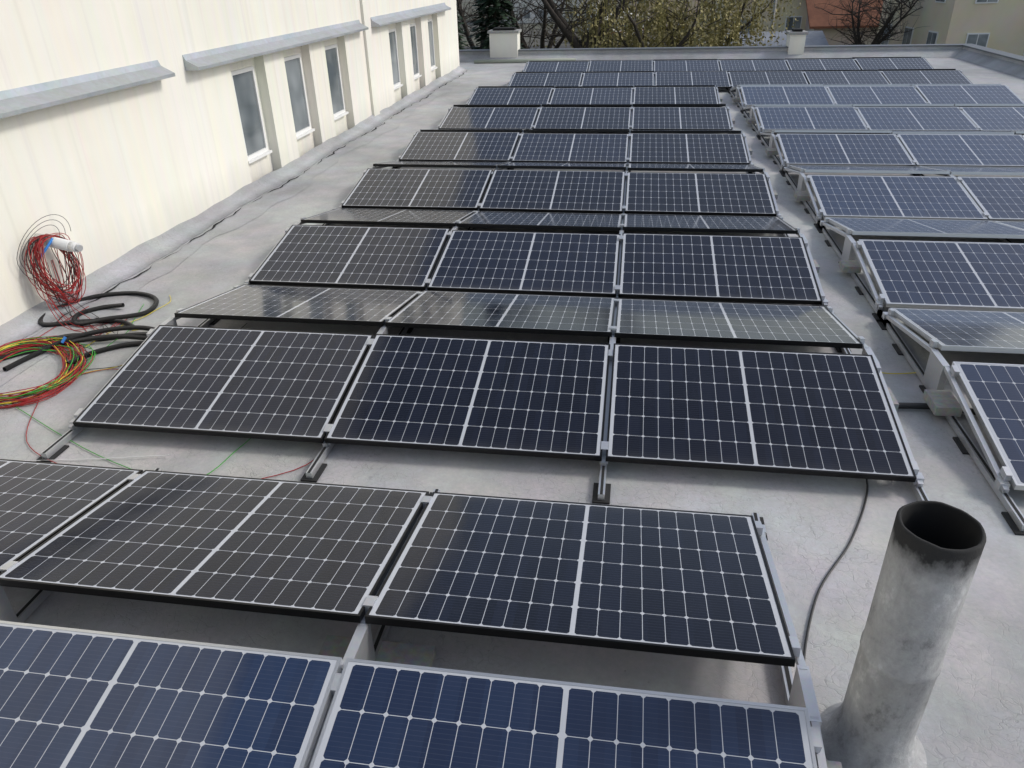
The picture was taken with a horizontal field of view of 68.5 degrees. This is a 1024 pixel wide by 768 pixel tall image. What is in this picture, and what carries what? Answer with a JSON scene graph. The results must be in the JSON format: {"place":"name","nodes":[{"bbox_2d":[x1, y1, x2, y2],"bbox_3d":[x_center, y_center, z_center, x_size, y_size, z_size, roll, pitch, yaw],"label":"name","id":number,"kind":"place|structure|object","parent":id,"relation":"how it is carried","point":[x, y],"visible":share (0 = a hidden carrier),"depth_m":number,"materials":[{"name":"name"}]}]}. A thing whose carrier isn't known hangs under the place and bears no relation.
{"place":"outdoors","nodes":[
{"label":"outdoors","id":0,"kind":"place"},
{"bbox_2d":[456,0,706,46],"bbox_3d":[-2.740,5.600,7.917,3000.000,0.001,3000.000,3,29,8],"label":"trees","id":1,"kind":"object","parent":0,"point":[535,30],"depth_m":114.93,"materials":[{"name":"green plant"}]},
{"bbox_2d":[0,0,459,324],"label":"building wall","id":2,"kind":"structure","parent":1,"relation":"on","point":[109,177],"depth_m":8.55,"materials":[{"name":"beige paint"}]},
{"bbox_2d":[33,233,82,251],"bbox_3d":[-4.052,-1.258,6.703,0.540,0.130,0.100,10,31,20],"label":"pipe","id":3,"kind":"object","parent":2,"relation":"attached to","point":[64,244],"depth_m":6.64,"materials":[{"name":"white plastic"}]},
{"bbox_2d":[17,214,126,335],"bbox_3d":[-3.875,-0.959,6.552,1.346,0.844,0.583,25,39,39],"label":"cable coil","id":4,"kind":"object","parent":2,"relation":"hanging from","point":[38,247],"visible":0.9,"depth_m":6.71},
{"bbox_2d":[0,3,450,118],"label":"wall flashings","id":5,"kind":"object","parent":2,"relation":"attached to","point":[19,100],"depth_m":8.19,"materials":[{"name":"metal"}]},
{"bbox_2d":[456,5,468,49],"bbox_3d":[-3.192,-15.448,35.658,4.636,10.081,4.706,9,31,18],"label":"conifer","id":6,"kind":"object","parent":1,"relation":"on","point":[460,42],"visible":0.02,"depth_m":35.01,"materials":[{"name":"green plant"}]},
{"bbox_2d":[457,0,532,48],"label":"bare tree","id":7,"kind":"object","parent":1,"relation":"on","point":[461,11],"visible":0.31,"depth_m":47.08,"materials":[{"name":"plant"}]},
{"bbox_2d":[467,0,524,48],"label":"conifer","id":8,"kind":"object","parent":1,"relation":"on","point":[494,10],"visible":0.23,"depth_m":36.89,"materials":[{"name":"green plant"}]},
{"bbox_2d":[0,57,1023,767],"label":"roof slab","id":9,"kind":"structure","parent":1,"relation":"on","point":[972,717],"depth_m":4.36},
{"bbox_2d":[0,291,158,370],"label":"corrugated conduits","id":10,"kind":"object","parent":9,"relation":"on","point":[87,336],"visible":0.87,"depth_m":6.36,"materials":[{"name":"black"}]},
{"bbox_2d":[0,295,313,478],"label":"cable coil","id":11,"kind":"object","parent":9,"relation":"on","point":[39,390],"visible":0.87,"depth_m":5.74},
{"bbox_2d":[0,66,466,347],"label":"upstand wall","id":12,"kind":"structure","parent":9,"relation":"on","point":[136,259],"depth_m":8.87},
{"bbox_2d":[0,67,484,385],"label":"roof edge flashing","id":13,"kind":"object","parent":9,"relation":"on","point":[260,205],"visible":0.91,"depth_m":9.09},
{"bbox_2d":[487,27,521,57],"bbox_3d":[-0.227,-10.998,24.326,1.000,0.960,0.700,3,29,8],"label":"chimney","id":14,"kind":"object","parent":9,"relation":"on","point":[504,42],"visible":0.88,"depth_m":24.05,"materials":[{"name":"beige paint"}]},
{"bbox_2d":[0,57,1023,767],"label":"panel mounting frame","id":15,"kind":"object","parent":9,"relation":"on","point":[798,685],"visible":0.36,"depth_m":4.70,"materials":[{"name":"metal"}]},
{"bbox_2d":[0,459,142,572],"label":"solar panel","id":16,"kind":"object","parent":15,"relation":"on","point":[41,503],"visible":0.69,"depth_m":4.13,"materials":[{"name":"black"}]},
{"bbox_2d":[0,620,342,767],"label":"solar panel","id":17,"kind":"object","parent":15,"relation":"on","point":[75,698],"visible":1,"depth_m":2.84,"materials":[{"name":"blue glass"}]},
{"bbox_2d":[0,470,428,622],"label":"solar panel","id":18,"kind":"object","parent":15,"relation":"on","point":[325,551],"visible":0.95,"depth_m":3.65,"materials":[{"name":"black"}]},
{"bbox_2d":[73,325,373,442],"bbox_3d":[-1.954,-0.043,5.262,1.722,0.036,1.134,3,39,8],"label":"solar panel","id":19,"kind":"object","parent":15,"relation":"on","point":[284,385],"visible":0.95,"depth_m":5.18,"materials":[{"name":"black"}]},
{"bbox_2d":[174,285,421,325],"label":"solar panel","id":20,"kind":"object","parent":15,"relation":"on","point":[347,306],"visible":0.96,"depth_m":6.27,"materials":[{"name":"black"}]},
{"bbox_2d":[249,225,450,289],"bbox_3d":[-1.568,-1.279,7.460,1.722,0.036,1.134,3,40,8],"label":"solar panel","id":21,"kind":"object","parent":15,"relation":"on","point":[404,258],"visible":0.97,"depth_m":7.39,"materials":[{"name":"black"}]},
{"bbox_2d":[301,208,473,226],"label":"solar panel","id":22,"kind":"object","parent":15,"relation":"on","point":[411,217],"visible":0.91,"depth_m":8.42,"materials":[{"name":"black"}]},
{"bbox_2d":[341,168,492,210],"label":"solar panel","id":23,"kind":"object","parent":15,"relation":"on","point":[427,189],"visible":0.97,"depth_m":9.60,"materials":[{"name":"black"}]},
{"bbox_2d":[373,161,506,167],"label":"solar panel","id":24,"kind":"object","parent":15,"relation":"on","point":[461,164],"visible":0.91,"depth_m":10.39,"materials":[{"name":"black"}]},
{"bbox_2d":[399,132,519,161],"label":"solar panel","id":25,"kind":"object","parent":15,"relation":"on","point":[468,146],"visible":0.93,"depth_m":11.80,"materials":[{"name":"black"}]},
{"bbox_2d":[324,334,609,460],"bbox_3d":[-0.238,0.044,5.008,1.722,0.037,1.134,3,40,8],"label":"solar panel","id":26,"kind":"object","parent":15,"relation":"on","point":[544,399],"visible":1,"depth_m":4.93,"materials":[{"name":"black"}]},
{"bbox_2d":[420,129,529,131],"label":"solar panel","id":27,"kind":"object","parent":15,"relation":"on","point":[474,130],"visible":0.94,"depth_m":12.54,"materials":[{"name":"black"}]},
{"bbox_2d":[439,107,538,128],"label":"solar panel","id":28,"kind":"object","parent":15,"relation":"on","point":[490,117],"visible":0.89,"depth_m":14.04,"materials":[{"name":"blue"}]},
{"bbox_2d":[454,105,540,106],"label":"solar panel","id":29,"kind":"object","parent":15,"relation":"on","point":[497,105],"visible":0.78,"depth_m":14.69,"materials":[{"name":"black"}]},
{"bbox_2d":[385,290,615,336],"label":"solar panel","id":30,"kind":"object","parent":15,"relation":"on","point":[532,313],"visible":0.97,"depth_m":6.02,"materials":[{"name":"black"}]},
{"bbox_2d":[467,87,552,104],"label":"solar panel","id":31,"kind":"object","parent":15,"relation":"on","point":[509,96],"visible":0.73,"depth_m":16.24,"materials":[{"name":"blue"}]},
{"bbox_2d":[478,86,553,87],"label":"solar panel","id":32,"kind":"object","parent":15,"relation":"on","point":[514,86],"visible":0.41,"depth_m":16.89,"materials":[{"name":"black"}]},
{"bbox_2d":[427,230,620,297],"bbox_3d":[0.154,-1.178,7.216,1.722,0.037,1.134,3,39,8],"label":"solar panel","id":33,"kind":"object","parent":15,"relation":"on","point":[554,263],"visible":0.94,"depth_m":7.14,"materials":[{"name":"blue"}]},
{"bbox_2d":[457,211,621,230],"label":"solar panel","id":34,"kind":"object","parent":15,"relation":"on","point":[551,220],"visible":0.94,"depth_m":8.19,"materials":[{"name":"black"}]},
{"bbox_2d":[509,72,582,85],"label":"solar panel","id":35,"kind":"object","parent":15,"relation":"on","point":[549,79],"visible":0.7,"depth_m":18.42,"materials":[{"name":"blue"}]},
{"bbox_2d":[479,169,625,213],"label":"solar panel","id":36,"kind":"object","parent":15,"relation":"on","point":[568,191],"visible":0.97,"depth_m":9.34,"materials":[{"name":"blue"}]},
{"bbox_2d":[524,61,589,71],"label":"solar panel","id":37,"kind":"object","parent":15,"relation":"on","point":[571,66],"visible":0.71,"depth_m":20.66,"materials":[{"name":"blue"}]},
{"bbox_2d":[497,162,626,169],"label":"solar panel","id":38,"kind":"object","parent":15,"relation":"on","point":[561,165],"visible":0.92,"depth_m":10.20,"materials":[{"name":"black"}]},
{"bbox_2d":[309,658,816,767],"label":"solar panel","id":39,"kind":"object","parent":15,"relation":"on","point":[387,715],"visible":1,"depth_m":2.68,"materials":[{"name":"blue glass"}]},
{"bbox_2d":[511,133,628,162],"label":"solar panel","id":40,"kind":"object","parent":15,"relation":"on","point":[571,148],"visible":0.87,"depth_m":11.57,"materials":[{"name":"blue"}]},
{"bbox_2d":[523,130,628,131],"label":"solar panel","id":41,"kind":"object","parent":15,"relation":"on","point":[575,130],"visible":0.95,"depth_m":12.23,"materials":[{"name":"black"}]},
{"bbox_2d":[365,492,795,666],"bbox_3d":[0.324,0.846,3.544,1.722,0.035,1.134,3,19,8],"label":"solar panel","id":42,"kind":"object","parent":15,"relation":"on","point":[678,582],"visible":1,"depth_m":3.39,"materials":[{"name":"black"}]},
{"bbox_2d":[533,107,630,129],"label":"solar panel","id":43,"kind":"object","parent":15,"relation":"on","point":[583,118],"visible":0.88,"depth_m":13.77,"materials":[{"name":"blue"}]},
{"bbox_2d":[542,104,631,106],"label":"solar panel","id":44,"kind":"object","parent":15,"relation":"on","point":[587,105],"visible":0.84,"depth_m":14.49,"materials":[{"name":"black"}]},
{"bbox_2d":[549,87,632,103],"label":"solar panel","id":45,"kind":"object","parent":15,"relation":"on","point":[592,96],"visible":0.74,"depth_m":16.02,"materials":[{"name":"blue"}]},
{"bbox_2d":[555,86,632,87],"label":"solar panel","id":46,"kind":"object","parent":15,"relation":"on","point":[593,86],"visible":0.45,"depth_m":16.64,"materials":[{"name":"black"}]},
{"bbox_2d":[581,72,653,85],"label":"solar panel","id":47,"kind":"object","parent":15,"relation":"on","point":[621,79],"visible":0.69,"depth_m":18.16,"materials":[{"name":"blue"}]},
{"bbox_2d":[588,60,652,71],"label":"solar panel","id":48,"kind":"object","parent":15,"relation":"on","point":[629,65],"visible":0.69,"depth_m":20.41,"materials":[{"name":"blue"}]},
{"bbox_2d":[633,87,718,103],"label":"solar panel","id":49,"kind":"object","parent":15,"relation":"on","point":[674,95],"visible":0.77,"depth_m":15.76,"materials":[{"name":"blue"}]},
{"bbox_2d":[633,104,725,106],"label":"solar panel","id":50,"kind":"object","parent":15,"relation":"on","point":[678,105],"visible":0.86,"depth_m":14.24,"materials":[{"name":"black"}]},
{"bbox_2d":[631,107,731,129],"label":"solar panel","id":51,"kind":"object","parent":15,"relation":"on","point":[680,118],"visible":0.89,"depth_m":13.52,"materials":[{"name":"blue"}]},
{"bbox_2d":[631,130,740,132],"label":"solar panel","id":52,"kind":"object","parent":15,"relation":"on","point":[684,131],"visible":0.99,"depth_m":12.03,"materials":[{"name":"black"}]},
{"bbox_2d":[654,60,720,70],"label":"solar panel","id":53,"kind":"object","parent":15,"relation":"on","point":[686,65],"visible":0.69,"depth_m":20.16,"materials":[{"name":"blue"}]},
{"bbox_2d":[629,133,749,163],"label":"solar panel","id":54,"kind":"object","parent":15,"relation":"on","point":[679,148],"visible":0.88,"depth_m":11.31,"materials":[{"name":"blue"}]},
{"bbox_2d":[655,71,730,87],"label":"solar panel","id":55,"kind":"object","parent":15,"relation":"on","point":[719,79],"visible":0.83,"depth_m":17.91,"materials":[{"name":"blue"}]},
{"bbox_2d":[628,163,762,171],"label":"solar panel","id":56,"kind":"object","parent":15,"relation":"on","point":[692,167],"visible":1,"depth_m":9.99,"materials":[{"name":"black"}]},
{"bbox_2d":[624,172,776,216],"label":"solar panel","id":57,"kind":"object","parent":15,"relation":"on","point":[733,194],"visible":0.97,"depth_m":9.10,"materials":[{"name":"blue"}]},
{"bbox_2d":[623,214,797,233],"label":"solar panel","id":58,"kind":"object","parent":15,"relation":"on","point":[711,223],"visible":1,"depth_m":7.96,"materials":[{"name":"black"}]},
{"bbox_2d":[618,233,822,304],"bbox_3d":[1.873,-1.092,6.961,1.722,0.038,1.134,3,40,8],"label":"solar panel","id":59,"kind":"object","parent":15,"relation":"on","point":[757,269],"visible":0.98,"depth_m":6.89,"materials":[{"name":"blue"}]},
{"bbox_2d":[614,298,862,348],"bbox_3d":[1.688,-0.497,5.912,1.722,0.038,1.134,3,20,8],"label":"solar panel","id":60,"kind":"object","parent":15,"relation":"on","point":[781,324],"visible":0.97,"depth_m":5.77,"materials":[{"name":"black"}]},
{"bbox_2d":[719,60,789,70],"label":"solar panel","id":61,"kind":"object","parent":15,"relation":"on","point":[749,65],"visible":0.69,"depth_m":19.89,"materials":[{"name":"blue"}]},
{"bbox_2d":[606,343,916,481],"bbox_3d":[1.487,0.132,4.755,1.722,0.036,1.134,3,40,8],"label":"solar panel","id":62,"kind":"object","parent":15,"relation":"on","point":[808,413],"visible":1,"depth_m":4.67,"materials":[{"name":"black"}]},
{"bbox_2d":[729,71,808,86],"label":"solar panel","id":63,"kind":"object","parent":15,"relation":"on","point":[736,78],"visible":0.81,"depth_m":17.69,"materials":[{"name":"blue"}]},
{"bbox_2d":[740,86,833,104],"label":"solar panel","id":64,"kind":"object","parent":15,"relation":"on","point":[751,95],"visible":0.83,"depth_m":15.44,"materials":[{"name":"blue glass"}]},
{"bbox_2d":[747,104,851,106],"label":"solar panel","id":65,"kind":"object","parent":15,"relation":"on","point":[801,105],"visible":0.9,"depth_m":13.92,"materials":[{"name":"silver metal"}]},
{"bbox_2d":[756,107,867,129],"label":"solar panel","id":66,"kind":"object","parent":15,"relation":"on","point":[809,118],"visible":0.89,"depth_m":13.20,"materials":[{"name":"blue glass"}]},
{"bbox_2d":[786,59,860,69],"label":"solar panel","id":67,"kind":"object","parent":15,"relation":"on","point":[822,64],"visible":0.69,"depth_m":19.65,"materials":[{"name":"blue"}]},
{"bbox_2d":[765,130,891,132],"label":"solar panel","id":68,"kind":"object","parent":15,"relation":"on","point":[853,131],"visible":1,"depth_m":11.64,"materials":[{"name":"silver glass"}]},
{"bbox_2d":[777,134,914,165],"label":"solar panel","id":69,"kind":"object","parent":15,"relation":"on","point":[850,149],"visible":0.95,"depth_m":10.98,"materials":[{"name":"blue glass"}]},
{"bbox_2d":[803,71,889,84],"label":"solar panel","id":70,"kind":"object","parent":15,"relation":"on","point":[843,77],"visible":0.7,"depth_m":17.42,"materials":[{"name":"blue"}]},
{"bbox_2d":[823,84,910,85],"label":"solar panel","id":71,"kind":"object","parent":15,"relation":"on","point":[873,85],"visible":0.27,"depth_m":15.79,"materials":[{"name":"silver glass"}]},
{"bbox_2d":[790,165,949,173],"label":"solar panel","id":72,"kind":"object","parent":15,"relation":"on","point":[867,169],"visible":0.91,"depth_m":9.65,"materials":[{"name":"silver glass"}]},
{"bbox_2d":[826,86,926,103],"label":"solar panel","id":73,"kind":"object","parent":15,"relation":"on","point":[875,95],"visible":0.79,"depth_m":15.20,"materials":[{"name":"blue glass"}]},
{"bbox_2d":[855,58,933,69],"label":"solar panel","id":74,"kind":"object","parent":15,"relation":"on","point":[889,63],"visible":0.69,"depth_m":19.40,"materials":[{"name":"blue"}]},
{"bbox_2d":[809,175,987,219],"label":"solar panel","id":75,"kind":"object","parent":15,"relation":"on","point":[899,197],"visible":0.91,"depth_m":8.79,"materials":[{"name":"blue glass"}]},
{"bbox_2d":[852,104,953,106],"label":"solar panel","id":76,"kind":"object","parent":15,"relation":"on","point":[899,105],"visible":0.82,"depth_m":13.67,"materials":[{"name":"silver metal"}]},
{"bbox_2d":[857,107,979,130],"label":"solar panel","id":77,"kind":"object","parent":15,"relation":"on","point":[919,118],"visible":0.9,"depth_m":12.95,"materials":[{"name":"blue glass"}]},
{"bbox_2d":[826,217,1023,238],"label":"solar panel","id":78,"kind":"object","parent":15,"relation":"on","point":[929,227],"visible":0.96,"depth_m":7.65,"materials":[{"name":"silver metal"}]},
{"bbox_2d":[882,70,972,83],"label":"solar panel","id":79,"kind":"object","parent":15,"relation":"on","point":[930,77],"visible":0.69,"depth_m":17.19,"materials":[{"name":"blue"}]},
{"bbox_2d":[858,239,1023,311],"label":"solar panel","id":80,"kind":"object","parent":15,"relation":"on","point":[982,276],"visible":0.94,"depth_m":6.64,"materials":[{"name":"blue glass"}]},
{"bbox_2d":[881,131,1013,134],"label":"solar panel","id":81,"kind":"object","parent":15,"relation":"on","point":[952,132],"visible":0.79,"depth_m":11.46,"materials":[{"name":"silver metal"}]},
{"bbox_2d":[890,308,1023,353],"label":"solar panel","id":82,"kind":"object","parent":15,"relation":"on","point":[976,331],"visible":0.9,"depth_m":5.62,"materials":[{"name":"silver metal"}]},
{"bbox_2d":[897,134,1023,166],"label":"solar panel","id":83,"kind":"object","parent":15,"relation":"on","point":[970,150],"visible":0.95,"depth_m":10.78,"materials":[{"name":"blue glass"}]},
{"bbox_2d":[915,85,1023,103],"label":"solar panel","id":84,"kind":"object","parent":15,"relation":"on","point":[968,94],"visible":0.84,"depth_m":14.93,"materials":[{"name":"blue glass"}]},
{"bbox_2d":[924,166,1023,175],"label":"solar panel","id":85,"kind":"object","parent":15,"relation":"on","point":[987,171],"visible":0.78,"depth_m":9.59,"materials":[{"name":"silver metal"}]},
{"bbox_2d":[947,104,1023,106],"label":"solar panel","id":86,"kind":"object","parent":15,"relation":"on","point":[988,105],"visible":0.76,"depth_m":13.44,"materials":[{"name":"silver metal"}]},
{"bbox_2d":[951,361,1023,489],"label":"solar panel","id":87,"kind":"object","parent":15,"relation":"on","point":[994,392],"visible":0.95,"depth_m":4.64,"materials":[{"name":"blue glass"}]},
{"bbox_2d":[961,177,1023,221],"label":"solar panel","id":88,"kind":"object","parent":15,"relation":"on","point":[998,198],"visible":0.87,"depth_m":8.70,"materials":[{"name":"blue glass"}]},
{"bbox_2d":[962,107,1023,130],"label":"solar panel","id":89,"kind":"object","parent":15,"relation":"on","point":[997,118],"visible":0.91,"depth_m":12.82,"materials":[{"name":"blue glass"}]},
{"bbox_2d":[474,58,575,63],"bbox_3d":[0.400,-10.193,23.710,3.210,0.105,0.110,1,29,4],"label":"loose pipe","id":90,"kind":"object","parent":9,"relation":"on","point":[518,60],"visible":0.91,"depth_m":23.69,"materials":[{"name":"grey"}]},
{"bbox_2d":[459,44,1023,78],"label":"roof parapets","id":91,"kind":"object","parent":9,"relation":"on","point":[1004,62],"visible":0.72,"depth_m":23.05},
{"bbox_2d":[786,28,808,54],"bbox_3d":[8.693,-10.455,23.065,0.550,0.800,0.700,3,29,8],"label":"chimney","id":92,"kind":"object","parent":9,"relation":"on","point":[795,40],"visible":0.91,"depth_m":22.81,"materials":[{"name":"beige paint"}]},
{"bbox_2d":[803,372,975,659],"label":"roof leads","id":93,"kind":"object","parent":9,"relation":"on","point":[905,405],"visible":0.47,"depth_m":3.98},
{"bbox_2d":[820,501,986,767],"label":"vent pipe","id":94,"kind":"object","parent":9,"relation":"on","point":[933,554],"visible":1,"depth_m":2.52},
{"bbox_2d":[470,0,621,48],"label":"bare tree","id":95,"kind":"object","parent":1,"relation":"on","point":[553,35],"visible":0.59,"depth_m":43.21,"materials":[{"name":"brown plant"}]},
{"bbox_2d":[504,0,599,22],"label":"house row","id":96,"kind":"object","parent":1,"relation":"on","point":[531,15],"visible":0.13,"depth_m":129.74,"materials":[{"name":"white paint"}]},
{"bbox_2d":[521,0,639,47],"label":"bare tree","id":97,"kind":"object","parent":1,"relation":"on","point":[552,10],"visible":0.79,"depth_m":39.08,"materials":[{"name":"brown plant"}]},
{"bbox_2d":[533,0,675,48],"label":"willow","id":98,"kind":"object","parent":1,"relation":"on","point":[646,3],"visible":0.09,"depth_m":47.22,"materials":[{"name":"green plant"}]},
{"bbox_2d":[570,0,737,47],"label":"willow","id":99,"kind":"object","parent":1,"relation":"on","point":[638,28],"visible":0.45,"depth_m":38.05,"materials":[{"name":"green plant"}]},
{"bbox_2d":[634,0,710,29],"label":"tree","id":100,"kind":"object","parent":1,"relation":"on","point":[692,3],"visible":0.02,"depth_m":108.28,"materials":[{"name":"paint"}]},
{"bbox_2d":[628,0,800,47],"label":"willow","id":101,"kind":"object","parent":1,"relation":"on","point":[735,31],"visible":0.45,"depth_m":40.03,"materials":[{"name":"green plant"}]},
{"bbox_2d":[707,0,806,41],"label":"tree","id":102,"kind":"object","parent":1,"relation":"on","point":[801,17],"visible":0.04,"depth_m":57.16,"materials":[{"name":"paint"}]},
{"bbox_2d":[715,23,828,45],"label":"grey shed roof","id":103,"kind":"structure","parent":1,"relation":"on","point":[815,37],"depth_m":48.07,"materials":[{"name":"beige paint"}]},
{"bbox_2d":[805,0,882,44],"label":"building","id":104,"kind":"structure","parent":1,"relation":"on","point":[816,19],"depth_m":55.22,"materials":[{"name":"grey paint"}]},
{"bbox_2d":[814,0,926,44],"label":"bare tree","id":105,"kind":"object","parent":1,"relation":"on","point":[879,38],"visible":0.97,"depth_m":45.66,"materials":[{"name":"brown plant"}]},
{"bbox_2d":[878,0,1023,55],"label":"building","id":106,"kind":"structure","parent":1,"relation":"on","point":[996,24],"depth_m":41.44,"materials":[{"name":"beige paint"}]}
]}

